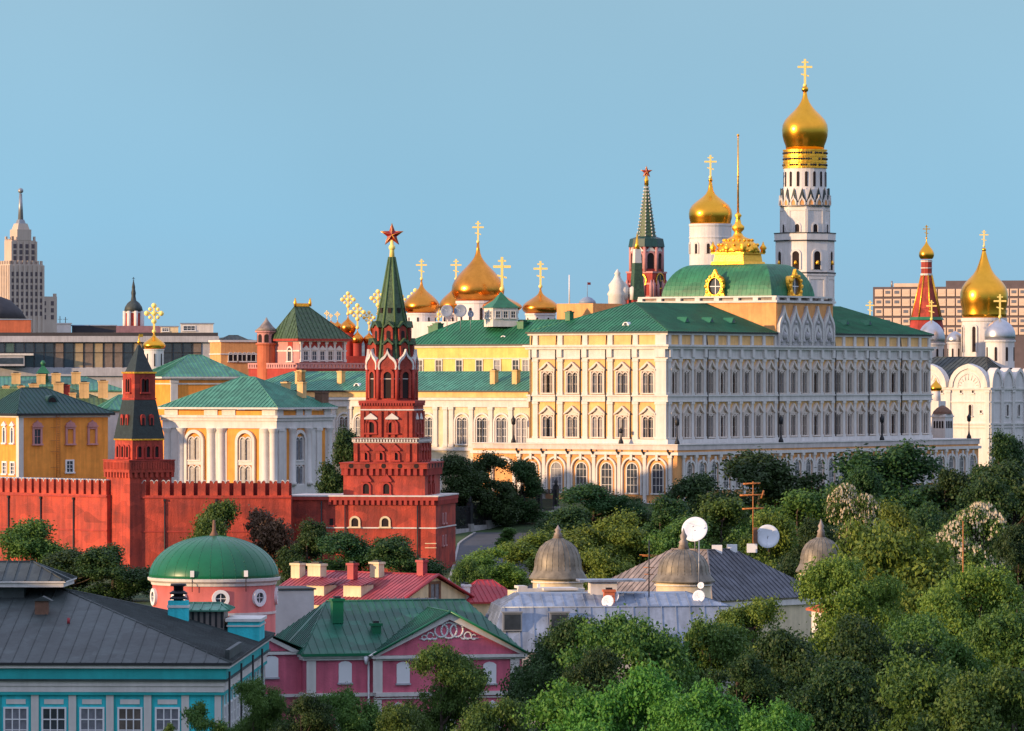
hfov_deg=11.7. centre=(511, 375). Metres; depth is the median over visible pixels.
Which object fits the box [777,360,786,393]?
window
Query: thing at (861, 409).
window
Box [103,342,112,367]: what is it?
window
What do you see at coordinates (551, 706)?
broadleaf tree
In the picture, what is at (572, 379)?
window
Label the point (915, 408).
window
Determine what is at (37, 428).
window
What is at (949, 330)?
window
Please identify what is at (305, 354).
window
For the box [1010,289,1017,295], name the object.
window
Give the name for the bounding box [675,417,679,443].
street lamp
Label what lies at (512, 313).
window
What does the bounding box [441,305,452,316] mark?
satellite dish
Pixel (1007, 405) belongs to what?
window
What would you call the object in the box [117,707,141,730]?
window
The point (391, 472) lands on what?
fortress tower
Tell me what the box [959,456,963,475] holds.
window
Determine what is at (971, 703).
broadleaf tree
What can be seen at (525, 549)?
broadleaf tree
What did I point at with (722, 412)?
window
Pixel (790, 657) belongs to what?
broadleaf tree
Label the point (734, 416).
window
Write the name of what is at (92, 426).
window
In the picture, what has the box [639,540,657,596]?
aerial mast
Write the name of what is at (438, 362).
window
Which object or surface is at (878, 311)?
window
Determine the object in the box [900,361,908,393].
window
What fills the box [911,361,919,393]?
window
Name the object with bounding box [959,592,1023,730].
broadleaf tree
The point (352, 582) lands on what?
red roof house
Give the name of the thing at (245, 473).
window
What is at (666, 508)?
broadleaf tree
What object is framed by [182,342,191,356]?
window
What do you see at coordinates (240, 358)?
window
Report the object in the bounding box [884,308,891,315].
window
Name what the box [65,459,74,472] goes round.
window
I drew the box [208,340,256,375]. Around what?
arcaded hall
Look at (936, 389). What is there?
chapel
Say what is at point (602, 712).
broadleaf tree
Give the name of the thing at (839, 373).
window
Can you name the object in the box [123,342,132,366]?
window
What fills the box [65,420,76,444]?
window
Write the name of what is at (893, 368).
window
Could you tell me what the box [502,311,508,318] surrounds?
window
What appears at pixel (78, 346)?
window
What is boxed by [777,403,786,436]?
window
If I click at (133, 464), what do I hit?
tower
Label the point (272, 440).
columned pavilion
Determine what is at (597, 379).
window
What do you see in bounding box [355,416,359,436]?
window
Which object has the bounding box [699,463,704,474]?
window
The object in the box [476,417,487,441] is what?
window
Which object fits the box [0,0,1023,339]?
sky
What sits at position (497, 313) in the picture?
window
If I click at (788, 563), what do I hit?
broadleaf tree
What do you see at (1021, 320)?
window
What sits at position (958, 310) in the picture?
window
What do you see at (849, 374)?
window
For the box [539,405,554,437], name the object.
window
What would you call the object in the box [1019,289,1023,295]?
window
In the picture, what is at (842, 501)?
chestnut tree
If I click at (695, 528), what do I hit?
satellite dish
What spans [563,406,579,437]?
window
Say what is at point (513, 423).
street lamp
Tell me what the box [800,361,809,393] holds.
window
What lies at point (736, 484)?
window
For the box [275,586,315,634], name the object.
grey wall block
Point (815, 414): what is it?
window
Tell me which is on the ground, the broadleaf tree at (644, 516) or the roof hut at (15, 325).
the broadleaf tree at (644, 516)
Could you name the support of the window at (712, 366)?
in the palace at (736, 345)
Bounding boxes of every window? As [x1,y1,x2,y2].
[0,342,3,366]
[1,421,6,443]
[1,461,7,474]
[3,707,27,730]
[5,342,13,366]
[9,421,14,443]
[9,461,15,474]
[15,342,23,366]
[24,342,33,367]
[32,420,43,444]
[34,342,43,367]
[41,707,65,730]
[44,342,53,367]
[54,342,63,367]
[64,342,72,366]
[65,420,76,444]
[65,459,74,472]
[74,342,82,366]
[79,707,103,730]
[84,342,92,366]
[87,420,98,444]
[94,342,102,366]
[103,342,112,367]
[113,342,122,367]
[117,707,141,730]
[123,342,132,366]
[133,342,141,353]
[155,707,179,730]
[164,342,171,363]
[172,342,181,360]
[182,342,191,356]
[183,325,195,330]
[187,436,200,460]
[188,465,200,482]
[192,342,200,353]
[224,704,226,721]
[227,352,236,361]
[231,699,232,726]
[234,697,235,724]
[237,352,246,361]
[237,695,238,723]
[238,437,251,461]
[239,465,251,482]
[246,352,256,361]
[265,656,279,678]
[286,346,293,361]
[296,436,304,461]
[296,465,304,484]
[303,346,309,360]
[311,346,317,360]
[319,346,325,360]
[327,346,333,360]
[336,346,342,360]
[337,661,352,684]
[339,416,347,429]
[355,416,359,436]
[395,662,410,684]
[418,359,423,370]
[425,417,432,444]
[429,581,440,598]
[435,359,442,370]
[455,359,462,370]
[455,417,467,444]
[475,359,482,370]
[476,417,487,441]
[483,662,497,684]
[493,359,500,370]
[495,311,501,318]
[495,417,507,441]
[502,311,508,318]
[510,311,516,318]
[512,359,519,369]
[515,417,527,442]
[522,359,529,370]
[539,362,554,393]
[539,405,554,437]
[550,461,562,492]
[563,362,579,393]
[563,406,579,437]
[575,462,587,486]
[588,362,604,393]
[588,406,604,437]
[600,462,613,493]
[614,361,629,393]
[614,406,629,438]
[625,462,638,493]
[639,361,655,393]
[639,406,655,438]
[650,463,664,494]
[670,360,679,394]
[670,404,679,438]
[682,360,692,394]
[682,404,692,438]
[687,463,692,477]
[694,360,704,394]
[694,404,704,437]
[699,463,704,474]
[706,360,716,394]
[706,404,716,437]
[711,462,716,489]
[718,360,728,394]
[718,403,728,437]
[723,463,729,488]
[730,360,740,394]
[730,403,740,437]
[735,477,741,488]
[742,360,751,394]
[742,403,751,437]
[754,360,763,393]
[754,403,763,436]
[766,360,775,393]
[766,403,775,436]
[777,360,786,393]
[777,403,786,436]
[789,360,798,393]
[789,403,798,436]
[794,460,799,483]
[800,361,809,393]
[800,403,809,436]
[806,460,810,473]
[812,361,821,393]
[812,403,821,435]
[817,460,822,484]
[823,361,832,393]
[823,403,832,435]
[828,459,833,484]
[834,361,843,393]
[834,403,843,435]
[845,361,854,393]
[845,402,854,435]
[857,361,865,393]
[857,402,865,434]
[868,361,876,393]
[868,402,876,434]
[875,289,882,295]
[875,299,882,305]
[875,308,882,315]
[878,361,887,393]
[878,402,887,434]
[884,289,891,295]
[884,299,891,305]
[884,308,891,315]
[889,361,898,393]
[889,402,898,434]
[893,289,900,295]
[893,299,900,305]
[893,308,900,315]
[893,318,900,323]
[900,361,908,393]
[900,402,908,434]
[902,289,909,295]
[902,299,909,305]
[902,308,909,315]
[902,318,909,324]
[911,289,916,295]
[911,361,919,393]
[911,402,919,434]
[922,361,930,393]
[922,402,930,433]
[938,289,945,295]
[938,299,945,305]
[940,308,945,314]
[947,289,954,295]
[947,299,954,305]
[947,308,954,314]
[947,318,954,324]
[947,327,954,334]
[949,456,953,471]
[956,289,960,295]
[956,299,960,305]
[956,308,961,314]
[956,318,961,324]
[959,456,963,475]
[968,404,972,416]
[970,456,973,472]
[1006,404,1009,416]
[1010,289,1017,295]
[1010,298,1017,305]
[1010,308,1017,314]
[1010,318,1017,324]
[1017,404,1021,416]
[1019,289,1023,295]
[1019,298,1023,305]
[1019,308,1023,314]
[1019,318,1023,324]
[1019,327,1023,334]
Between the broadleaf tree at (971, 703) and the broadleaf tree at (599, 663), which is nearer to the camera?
the broadleaf tree at (971, 703)
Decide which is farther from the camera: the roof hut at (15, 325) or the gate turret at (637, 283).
the roof hut at (15, 325)
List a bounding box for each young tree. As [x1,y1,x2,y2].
[161,722,176,730]
[180,699,235,730]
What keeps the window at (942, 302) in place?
in the grid hotel
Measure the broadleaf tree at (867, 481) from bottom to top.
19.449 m
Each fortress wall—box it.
[0,477,110,560]
[140,480,291,573]
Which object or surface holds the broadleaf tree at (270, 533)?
on the ground
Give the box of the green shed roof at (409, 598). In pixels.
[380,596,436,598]
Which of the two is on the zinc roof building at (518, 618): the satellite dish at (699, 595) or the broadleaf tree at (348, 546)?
the satellite dish at (699, 595)
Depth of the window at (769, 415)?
1029.90 m
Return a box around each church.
[116,277,160,332]
[122,303,164,393]
[324,288,442,370]
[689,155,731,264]
[909,225,943,330]
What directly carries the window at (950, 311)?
in the grid hotel
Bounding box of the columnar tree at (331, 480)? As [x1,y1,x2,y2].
[313,422,358,492]
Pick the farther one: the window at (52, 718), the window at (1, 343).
the window at (1, 343)
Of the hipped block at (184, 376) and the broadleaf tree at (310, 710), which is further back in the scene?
the hipped block at (184, 376)
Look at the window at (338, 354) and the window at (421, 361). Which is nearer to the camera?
the window at (421, 361)
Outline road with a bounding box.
[450,532,534,587]
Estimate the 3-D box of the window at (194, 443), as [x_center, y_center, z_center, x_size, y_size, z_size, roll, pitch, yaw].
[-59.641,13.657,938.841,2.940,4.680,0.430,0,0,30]
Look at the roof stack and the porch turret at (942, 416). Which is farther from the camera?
the porch turret at (942, 416)
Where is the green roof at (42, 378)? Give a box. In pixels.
[0,360,121,399]
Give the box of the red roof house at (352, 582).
[279,558,474,607]
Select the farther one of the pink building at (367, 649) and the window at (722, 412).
the window at (722, 412)
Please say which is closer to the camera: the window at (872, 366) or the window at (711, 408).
the window at (711, 408)
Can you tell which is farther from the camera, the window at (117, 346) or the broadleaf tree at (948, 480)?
the window at (117, 346)
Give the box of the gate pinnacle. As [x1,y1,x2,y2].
[607,269,633,304]
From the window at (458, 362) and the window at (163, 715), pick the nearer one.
the window at (163, 715)
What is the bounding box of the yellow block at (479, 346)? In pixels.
[414,319,623,370]
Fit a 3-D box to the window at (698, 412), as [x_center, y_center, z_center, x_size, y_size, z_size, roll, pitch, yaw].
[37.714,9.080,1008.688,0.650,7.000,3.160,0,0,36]
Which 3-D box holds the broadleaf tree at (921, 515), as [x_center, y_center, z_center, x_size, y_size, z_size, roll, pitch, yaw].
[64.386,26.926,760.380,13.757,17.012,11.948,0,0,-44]
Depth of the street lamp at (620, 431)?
1003.11 m
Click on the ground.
(519, 528)
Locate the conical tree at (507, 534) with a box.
[492,527,519,562]
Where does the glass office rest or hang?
on the ground
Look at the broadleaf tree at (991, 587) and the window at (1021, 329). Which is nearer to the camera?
the broadleaf tree at (991, 587)
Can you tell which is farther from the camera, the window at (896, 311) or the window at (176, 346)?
the window at (896, 311)
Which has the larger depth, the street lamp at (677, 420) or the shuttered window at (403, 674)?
the street lamp at (677, 420)
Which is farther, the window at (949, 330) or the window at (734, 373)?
the window at (949, 330)
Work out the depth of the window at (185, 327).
1516.90 m
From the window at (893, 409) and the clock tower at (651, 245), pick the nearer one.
the window at (893, 409)
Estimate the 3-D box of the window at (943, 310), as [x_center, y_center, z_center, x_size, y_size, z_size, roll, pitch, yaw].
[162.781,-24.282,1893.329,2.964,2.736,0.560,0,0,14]
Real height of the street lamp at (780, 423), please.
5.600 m
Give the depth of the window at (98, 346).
1502.89 m
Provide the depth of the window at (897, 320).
1897.05 m
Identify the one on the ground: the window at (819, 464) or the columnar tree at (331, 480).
the columnar tree at (331, 480)
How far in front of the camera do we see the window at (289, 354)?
1122.87 m
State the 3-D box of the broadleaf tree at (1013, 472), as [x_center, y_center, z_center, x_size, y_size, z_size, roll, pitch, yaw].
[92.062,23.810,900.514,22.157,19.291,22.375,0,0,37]
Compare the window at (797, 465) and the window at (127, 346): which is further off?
the window at (127, 346)
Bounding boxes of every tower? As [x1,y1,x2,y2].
[103,334,174,569]
[292,224,458,571]
[626,166,666,303]
[774,59,835,305]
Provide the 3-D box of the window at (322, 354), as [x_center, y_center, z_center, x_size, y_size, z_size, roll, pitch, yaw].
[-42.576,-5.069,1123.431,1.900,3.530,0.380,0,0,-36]
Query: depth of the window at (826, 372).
1047.65 m
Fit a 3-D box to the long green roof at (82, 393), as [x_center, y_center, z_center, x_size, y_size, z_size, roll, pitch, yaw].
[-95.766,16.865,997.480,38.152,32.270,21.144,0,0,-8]
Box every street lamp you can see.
[511,415,515,442]
[618,428,623,443]
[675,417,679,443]
[778,416,783,441]
[880,415,883,439]
[967,414,970,438]
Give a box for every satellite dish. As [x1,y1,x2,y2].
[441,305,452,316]
[454,304,466,330]
[468,310,473,330]
[602,595,613,605]
[615,591,618,601]
[682,517,707,551]
[693,590,704,601]
[698,582,703,588]
[758,525,778,550]
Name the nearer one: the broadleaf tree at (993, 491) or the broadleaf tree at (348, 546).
the broadleaf tree at (348, 546)
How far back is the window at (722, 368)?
1015.91 m
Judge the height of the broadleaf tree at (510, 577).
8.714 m
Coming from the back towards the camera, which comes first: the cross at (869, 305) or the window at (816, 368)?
the cross at (869, 305)
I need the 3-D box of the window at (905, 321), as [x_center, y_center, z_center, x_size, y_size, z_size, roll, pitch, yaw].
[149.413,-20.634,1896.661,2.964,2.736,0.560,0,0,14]
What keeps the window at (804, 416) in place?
in the palace at (736, 345)
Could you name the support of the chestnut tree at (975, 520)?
on the ground
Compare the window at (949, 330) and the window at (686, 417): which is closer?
the window at (686, 417)
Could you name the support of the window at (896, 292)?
in the grid hotel
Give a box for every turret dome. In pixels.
[529,525,586,587]
[652,528,714,598]
[796,520,838,598]
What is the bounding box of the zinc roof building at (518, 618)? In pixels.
[485,578,734,723]
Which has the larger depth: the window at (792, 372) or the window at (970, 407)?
the window at (970, 407)
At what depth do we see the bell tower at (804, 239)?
1195.21 m
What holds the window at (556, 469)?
in the palace at (736, 345)
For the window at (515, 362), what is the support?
in the yellow block at (479, 346)
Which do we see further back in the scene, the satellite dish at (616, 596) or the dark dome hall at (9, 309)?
the dark dome hall at (9, 309)
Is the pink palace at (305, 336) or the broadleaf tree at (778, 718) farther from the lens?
the pink palace at (305, 336)
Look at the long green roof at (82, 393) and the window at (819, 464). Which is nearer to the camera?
the long green roof at (82, 393)
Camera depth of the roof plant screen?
1522.97 m
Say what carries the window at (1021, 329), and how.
in the grid hotel
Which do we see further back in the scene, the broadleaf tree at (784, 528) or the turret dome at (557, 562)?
the broadleaf tree at (784, 528)
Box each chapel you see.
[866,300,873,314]
[931,380,945,434]
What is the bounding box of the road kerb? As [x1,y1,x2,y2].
[448,532,475,579]
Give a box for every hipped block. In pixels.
[152,354,247,458]
[584,544,821,640]
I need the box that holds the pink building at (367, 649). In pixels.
[265,596,527,730]
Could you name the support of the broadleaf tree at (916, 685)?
on the ground
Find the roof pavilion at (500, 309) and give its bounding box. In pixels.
[483,292,519,326]
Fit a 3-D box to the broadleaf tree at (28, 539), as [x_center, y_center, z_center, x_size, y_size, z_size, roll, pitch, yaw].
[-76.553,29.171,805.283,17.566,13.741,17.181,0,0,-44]
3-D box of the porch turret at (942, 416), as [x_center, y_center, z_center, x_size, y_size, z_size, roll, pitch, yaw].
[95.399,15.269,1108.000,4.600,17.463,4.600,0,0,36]
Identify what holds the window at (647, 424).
in the palace at (736, 345)
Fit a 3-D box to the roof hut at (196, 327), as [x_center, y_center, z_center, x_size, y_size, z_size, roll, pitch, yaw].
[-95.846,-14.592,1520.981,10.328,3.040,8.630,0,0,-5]
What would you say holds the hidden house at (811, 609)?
on the ground
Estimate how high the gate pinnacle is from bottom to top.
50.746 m
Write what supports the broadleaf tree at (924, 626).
on the ground
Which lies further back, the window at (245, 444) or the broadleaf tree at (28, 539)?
the window at (245, 444)
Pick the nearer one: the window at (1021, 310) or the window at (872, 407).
the window at (872, 407)
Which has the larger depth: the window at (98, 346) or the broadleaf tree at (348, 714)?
the window at (98, 346)
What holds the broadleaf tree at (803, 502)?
on the ground
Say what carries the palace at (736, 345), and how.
on the ground
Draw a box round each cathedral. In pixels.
[404,221,556,337]
[920,230,1023,466]
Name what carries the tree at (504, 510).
on the ground
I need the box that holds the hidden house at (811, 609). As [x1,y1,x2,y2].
[806,604,826,635]
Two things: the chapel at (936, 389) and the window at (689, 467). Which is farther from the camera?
the chapel at (936, 389)
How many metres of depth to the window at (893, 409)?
1069.10 m
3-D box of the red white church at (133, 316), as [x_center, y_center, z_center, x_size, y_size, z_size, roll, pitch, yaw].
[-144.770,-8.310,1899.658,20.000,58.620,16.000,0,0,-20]
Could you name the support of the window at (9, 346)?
in the glass office
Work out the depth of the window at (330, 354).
1124.79 m
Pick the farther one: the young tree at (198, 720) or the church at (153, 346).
the church at (153, 346)
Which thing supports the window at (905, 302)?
in the grid hotel
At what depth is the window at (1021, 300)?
1885.97 m
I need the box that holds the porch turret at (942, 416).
[931,405,953,437]
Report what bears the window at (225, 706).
in the teal building at (72, 660)
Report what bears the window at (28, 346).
in the glass office
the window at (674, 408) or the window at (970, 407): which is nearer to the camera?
the window at (674, 408)
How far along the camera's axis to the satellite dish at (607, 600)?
523.06 m
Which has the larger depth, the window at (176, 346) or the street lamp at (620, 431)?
the window at (176, 346)
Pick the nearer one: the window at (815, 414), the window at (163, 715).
the window at (163, 715)
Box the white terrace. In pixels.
[508,584,584,594]
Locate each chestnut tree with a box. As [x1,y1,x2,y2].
[820,480,885,560]
[922,499,1023,612]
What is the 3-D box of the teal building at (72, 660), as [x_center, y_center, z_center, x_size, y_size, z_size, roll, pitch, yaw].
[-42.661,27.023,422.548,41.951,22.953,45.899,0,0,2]
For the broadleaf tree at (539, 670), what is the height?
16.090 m
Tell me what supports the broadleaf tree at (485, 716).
on the ground
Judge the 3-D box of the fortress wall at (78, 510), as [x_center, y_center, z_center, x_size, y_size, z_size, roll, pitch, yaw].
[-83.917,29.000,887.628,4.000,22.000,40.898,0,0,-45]
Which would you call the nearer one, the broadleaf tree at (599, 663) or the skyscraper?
the broadleaf tree at (599, 663)
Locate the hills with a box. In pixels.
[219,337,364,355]
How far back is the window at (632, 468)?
1001.14 m
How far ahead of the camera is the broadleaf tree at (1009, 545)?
638.84 m
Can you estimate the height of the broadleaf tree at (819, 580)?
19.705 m
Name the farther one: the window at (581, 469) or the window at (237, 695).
the window at (581, 469)
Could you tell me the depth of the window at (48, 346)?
1501.79 m
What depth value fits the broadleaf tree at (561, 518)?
878.32 m
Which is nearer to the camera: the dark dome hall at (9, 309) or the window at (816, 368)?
the window at (816, 368)
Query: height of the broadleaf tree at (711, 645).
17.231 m
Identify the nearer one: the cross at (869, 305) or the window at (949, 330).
the cross at (869, 305)
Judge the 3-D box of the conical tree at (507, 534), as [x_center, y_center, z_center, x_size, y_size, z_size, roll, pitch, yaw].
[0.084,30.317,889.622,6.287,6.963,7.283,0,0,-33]
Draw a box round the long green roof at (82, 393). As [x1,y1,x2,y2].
[0,380,108,405]
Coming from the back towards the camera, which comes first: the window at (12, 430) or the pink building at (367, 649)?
the window at (12, 430)
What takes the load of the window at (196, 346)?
in the glass office
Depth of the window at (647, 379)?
1002.36 m
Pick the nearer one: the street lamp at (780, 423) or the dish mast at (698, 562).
the dish mast at (698, 562)
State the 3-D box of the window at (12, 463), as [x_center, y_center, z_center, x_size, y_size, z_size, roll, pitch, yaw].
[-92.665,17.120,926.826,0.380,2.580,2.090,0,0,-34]
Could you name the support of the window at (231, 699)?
in the teal building at (72, 660)
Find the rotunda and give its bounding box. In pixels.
[147,520,279,631]
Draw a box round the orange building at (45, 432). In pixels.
[0,387,114,478]
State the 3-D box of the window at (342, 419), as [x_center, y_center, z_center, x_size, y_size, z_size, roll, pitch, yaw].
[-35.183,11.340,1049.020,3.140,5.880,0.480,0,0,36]
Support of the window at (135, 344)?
in the glass office
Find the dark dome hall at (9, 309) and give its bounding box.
[0,297,25,318]
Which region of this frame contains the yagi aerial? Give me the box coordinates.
[740,482,764,509]
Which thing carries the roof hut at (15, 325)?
on the glass office
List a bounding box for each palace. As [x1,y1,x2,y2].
[248,298,364,379]
[470,134,981,503]
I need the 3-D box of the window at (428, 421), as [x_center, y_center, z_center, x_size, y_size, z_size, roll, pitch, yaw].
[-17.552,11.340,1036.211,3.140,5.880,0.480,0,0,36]
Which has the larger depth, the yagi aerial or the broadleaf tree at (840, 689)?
the yagi aerial
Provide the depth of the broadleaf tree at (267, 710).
379.32 m
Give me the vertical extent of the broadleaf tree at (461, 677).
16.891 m
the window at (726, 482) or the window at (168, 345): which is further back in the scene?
the window at (168, 345)
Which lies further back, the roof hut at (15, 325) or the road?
the roof hut at (15, 325)
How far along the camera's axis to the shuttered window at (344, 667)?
450.70 m
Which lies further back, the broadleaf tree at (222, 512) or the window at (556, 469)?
the window at (556, 469)
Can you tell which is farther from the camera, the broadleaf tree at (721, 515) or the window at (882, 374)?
the window at (882, 374)
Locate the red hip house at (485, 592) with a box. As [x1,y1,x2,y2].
[461,579,507,615]
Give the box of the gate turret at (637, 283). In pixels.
[629,235,644,302]
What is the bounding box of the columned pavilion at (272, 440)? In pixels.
[157,376,337,494]
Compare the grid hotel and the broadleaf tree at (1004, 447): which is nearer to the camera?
the broadleaf tree at (1004, 447)
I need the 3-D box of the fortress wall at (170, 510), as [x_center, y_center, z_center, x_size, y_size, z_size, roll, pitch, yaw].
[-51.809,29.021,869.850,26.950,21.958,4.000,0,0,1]
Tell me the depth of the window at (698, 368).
1008.75 m
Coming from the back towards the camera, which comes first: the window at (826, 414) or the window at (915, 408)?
the window at (915, 408)
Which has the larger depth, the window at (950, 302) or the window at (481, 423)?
the window at (950, 302)
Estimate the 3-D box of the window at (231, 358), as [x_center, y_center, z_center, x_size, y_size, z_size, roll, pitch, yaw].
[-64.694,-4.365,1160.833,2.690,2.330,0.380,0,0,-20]
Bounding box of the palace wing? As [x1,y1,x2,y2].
[245,369,529,492]
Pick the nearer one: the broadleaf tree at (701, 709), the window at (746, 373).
the broadleaf tree at (701, 709)
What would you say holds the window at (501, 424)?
in the palace wing
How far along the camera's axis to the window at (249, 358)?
1162.19 m
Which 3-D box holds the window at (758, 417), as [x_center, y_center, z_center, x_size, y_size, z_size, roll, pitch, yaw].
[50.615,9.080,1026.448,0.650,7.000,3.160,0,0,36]
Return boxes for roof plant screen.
[71,325,116,332]
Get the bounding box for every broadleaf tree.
[0,514,96,579]
[35,547,131,590]
[70,540,151,600]
[179,498,262,548]
[230,674,293,730]
[243,499,300,561]
[261,691,341,730]
[272,517,330,582]
[290,528,388,571]
[318,681,384,730]
[364,533,448,576]
[370,699,434,730]
[394,636,494,730]
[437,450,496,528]
[448,557,503,586]
[450,692,533,730]
[459,545,531,589]
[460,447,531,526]
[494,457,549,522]
[494,609,591,730]
[495,527,554,582]
[512,672,632,730]
[528,504,604,547]
[541,658,683,730]
[543,523,639,577]
[546,480,652,527]
[552,603,723,696]
[558,643,647,725]
[577,505,656,565]
[579,541,635,591]
[628,496,652,528]
[635,672,750,730]
[638,491,693,551]
[640,514,722,559]
[653,468,757,542]
[665,608,759,691]
[669,494,751,548]
[677,446,836,544]
[680,649,781,730]
[687,592,787,699]
[719,486,843,562]
[723,505,800,569]
[731,693,814,730]
[733,622,879,729]
[769,652,911,730]
[775,514,842,579]
[790,548,918,663]
[801,513,998,709]
[810,435,959,531]
[815,607,962,729]
[819,463,890,525]
[849,496,938,583]
[855,641,1005,730]
[870,605,996,710]
[902,558,1023,667]
[903,657,1023,730]
[906,465,974,528]
[907,500,942,579]
[937,470,1021,566]
[958,455,1023,529]
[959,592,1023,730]
[967,428,1023,499]
[989,520,1023,592]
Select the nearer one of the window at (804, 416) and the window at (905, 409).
the window at (804, 416)
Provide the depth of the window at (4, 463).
929.53 m
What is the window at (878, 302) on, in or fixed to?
in the grid hotel
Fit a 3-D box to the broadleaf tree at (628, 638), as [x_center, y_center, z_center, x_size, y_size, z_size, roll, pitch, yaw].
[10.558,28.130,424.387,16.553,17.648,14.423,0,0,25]
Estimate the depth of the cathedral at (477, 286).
1131.94 m
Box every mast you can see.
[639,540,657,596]
[698,540,699,589]
[962,525,963,599]
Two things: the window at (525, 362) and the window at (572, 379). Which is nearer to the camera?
the window at (572, 379)
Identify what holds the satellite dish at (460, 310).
on the yellow block at (479, 346)
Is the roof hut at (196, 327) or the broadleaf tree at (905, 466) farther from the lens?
the roof hut at (196, 327)
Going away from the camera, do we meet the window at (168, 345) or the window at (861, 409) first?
the window at (861, 409)
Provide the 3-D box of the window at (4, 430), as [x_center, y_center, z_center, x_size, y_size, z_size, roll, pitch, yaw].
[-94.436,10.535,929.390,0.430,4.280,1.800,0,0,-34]
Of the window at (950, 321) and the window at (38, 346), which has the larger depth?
the window at (950, 321)
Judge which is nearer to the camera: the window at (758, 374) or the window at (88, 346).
the window at (758, 374)
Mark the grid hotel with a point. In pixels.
(895, 303)
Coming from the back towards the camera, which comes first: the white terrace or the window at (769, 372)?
the window at (769, 372)
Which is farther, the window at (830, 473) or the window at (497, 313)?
the window at (497, 313)
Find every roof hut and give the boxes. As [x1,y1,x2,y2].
[0,319,31,332]
[56,323,71,332]
[160,326,178,332]
[180,323,213,332]
[557,275,621,318]
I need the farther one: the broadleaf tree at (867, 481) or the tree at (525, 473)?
the tree at (525, 473)
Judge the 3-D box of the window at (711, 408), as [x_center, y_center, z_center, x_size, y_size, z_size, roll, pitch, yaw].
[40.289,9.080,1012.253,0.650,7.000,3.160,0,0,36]
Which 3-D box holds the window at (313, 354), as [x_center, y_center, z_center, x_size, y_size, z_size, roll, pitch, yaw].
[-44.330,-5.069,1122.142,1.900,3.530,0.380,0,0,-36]
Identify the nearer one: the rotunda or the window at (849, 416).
the rotunda
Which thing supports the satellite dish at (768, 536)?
on the grey hipped block at (735, 574)
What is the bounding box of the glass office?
[0,332,218,387]
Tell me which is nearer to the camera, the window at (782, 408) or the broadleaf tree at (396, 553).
the broadleaf tree at (396, 553)
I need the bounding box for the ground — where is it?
[81,480,1023,730]
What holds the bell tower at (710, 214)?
on the ground
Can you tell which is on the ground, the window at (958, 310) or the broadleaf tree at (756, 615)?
the broadleaf tree at (756, 615)
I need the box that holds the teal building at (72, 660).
[0,561,274,730]
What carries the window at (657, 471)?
in the palace at (736, 345)
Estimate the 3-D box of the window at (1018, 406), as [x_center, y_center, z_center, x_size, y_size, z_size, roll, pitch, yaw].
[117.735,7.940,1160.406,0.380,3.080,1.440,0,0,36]
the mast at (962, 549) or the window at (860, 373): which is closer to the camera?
the mast at (962, 549)
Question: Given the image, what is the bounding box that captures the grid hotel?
[873,280,1023,369]
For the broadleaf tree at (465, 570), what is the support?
on the ground
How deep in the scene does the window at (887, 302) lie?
1897.98 m
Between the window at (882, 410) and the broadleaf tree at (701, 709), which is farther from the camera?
the window at (882, 410)
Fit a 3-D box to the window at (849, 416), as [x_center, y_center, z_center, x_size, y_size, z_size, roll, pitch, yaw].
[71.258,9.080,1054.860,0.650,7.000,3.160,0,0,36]
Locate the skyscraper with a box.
[0,188,56,332]
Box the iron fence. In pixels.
[455,478,559,533]
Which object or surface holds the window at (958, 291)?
in the grid hotel
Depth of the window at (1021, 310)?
1885.97 m
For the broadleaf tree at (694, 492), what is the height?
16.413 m
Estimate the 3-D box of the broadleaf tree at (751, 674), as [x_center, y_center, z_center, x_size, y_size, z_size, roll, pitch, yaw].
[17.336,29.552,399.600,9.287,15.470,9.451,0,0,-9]
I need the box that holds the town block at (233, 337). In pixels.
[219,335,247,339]
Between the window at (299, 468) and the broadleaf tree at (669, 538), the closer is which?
the broadleaf tree at (669, 538)
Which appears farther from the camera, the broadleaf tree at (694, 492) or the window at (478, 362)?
the window at (478, 362)
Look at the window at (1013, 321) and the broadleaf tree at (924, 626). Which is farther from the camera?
the window at (1013, 321)
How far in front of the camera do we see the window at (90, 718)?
400.27 m
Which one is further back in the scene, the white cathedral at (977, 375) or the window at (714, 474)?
the white cathedral at (977, 375)
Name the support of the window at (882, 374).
in the palace at (736, 345)
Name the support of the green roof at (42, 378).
on the ground
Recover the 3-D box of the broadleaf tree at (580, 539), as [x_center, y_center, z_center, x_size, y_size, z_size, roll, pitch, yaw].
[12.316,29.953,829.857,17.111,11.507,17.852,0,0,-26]
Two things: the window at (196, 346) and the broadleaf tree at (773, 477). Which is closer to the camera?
the broadleaf tree at (773, 477)
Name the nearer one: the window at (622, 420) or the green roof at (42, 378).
the window at (622, 420)
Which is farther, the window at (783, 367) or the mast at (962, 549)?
the window at (783, 367)
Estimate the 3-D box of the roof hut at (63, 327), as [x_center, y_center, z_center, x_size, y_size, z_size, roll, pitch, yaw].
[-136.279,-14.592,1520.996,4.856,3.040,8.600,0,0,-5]
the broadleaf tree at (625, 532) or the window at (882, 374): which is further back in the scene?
the window at (882, 374)
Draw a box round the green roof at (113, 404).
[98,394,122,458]
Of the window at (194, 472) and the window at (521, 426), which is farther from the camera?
the window at (521, 426)
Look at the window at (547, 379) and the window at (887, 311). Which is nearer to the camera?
the window at (547, 379)
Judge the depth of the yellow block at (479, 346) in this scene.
1054.14 m
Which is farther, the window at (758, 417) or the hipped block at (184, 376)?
the hipped block at (184, 376)
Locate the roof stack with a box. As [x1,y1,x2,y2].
[753,527,757,550]
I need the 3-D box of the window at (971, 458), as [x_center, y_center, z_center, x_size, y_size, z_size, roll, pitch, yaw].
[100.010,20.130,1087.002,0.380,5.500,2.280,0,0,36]

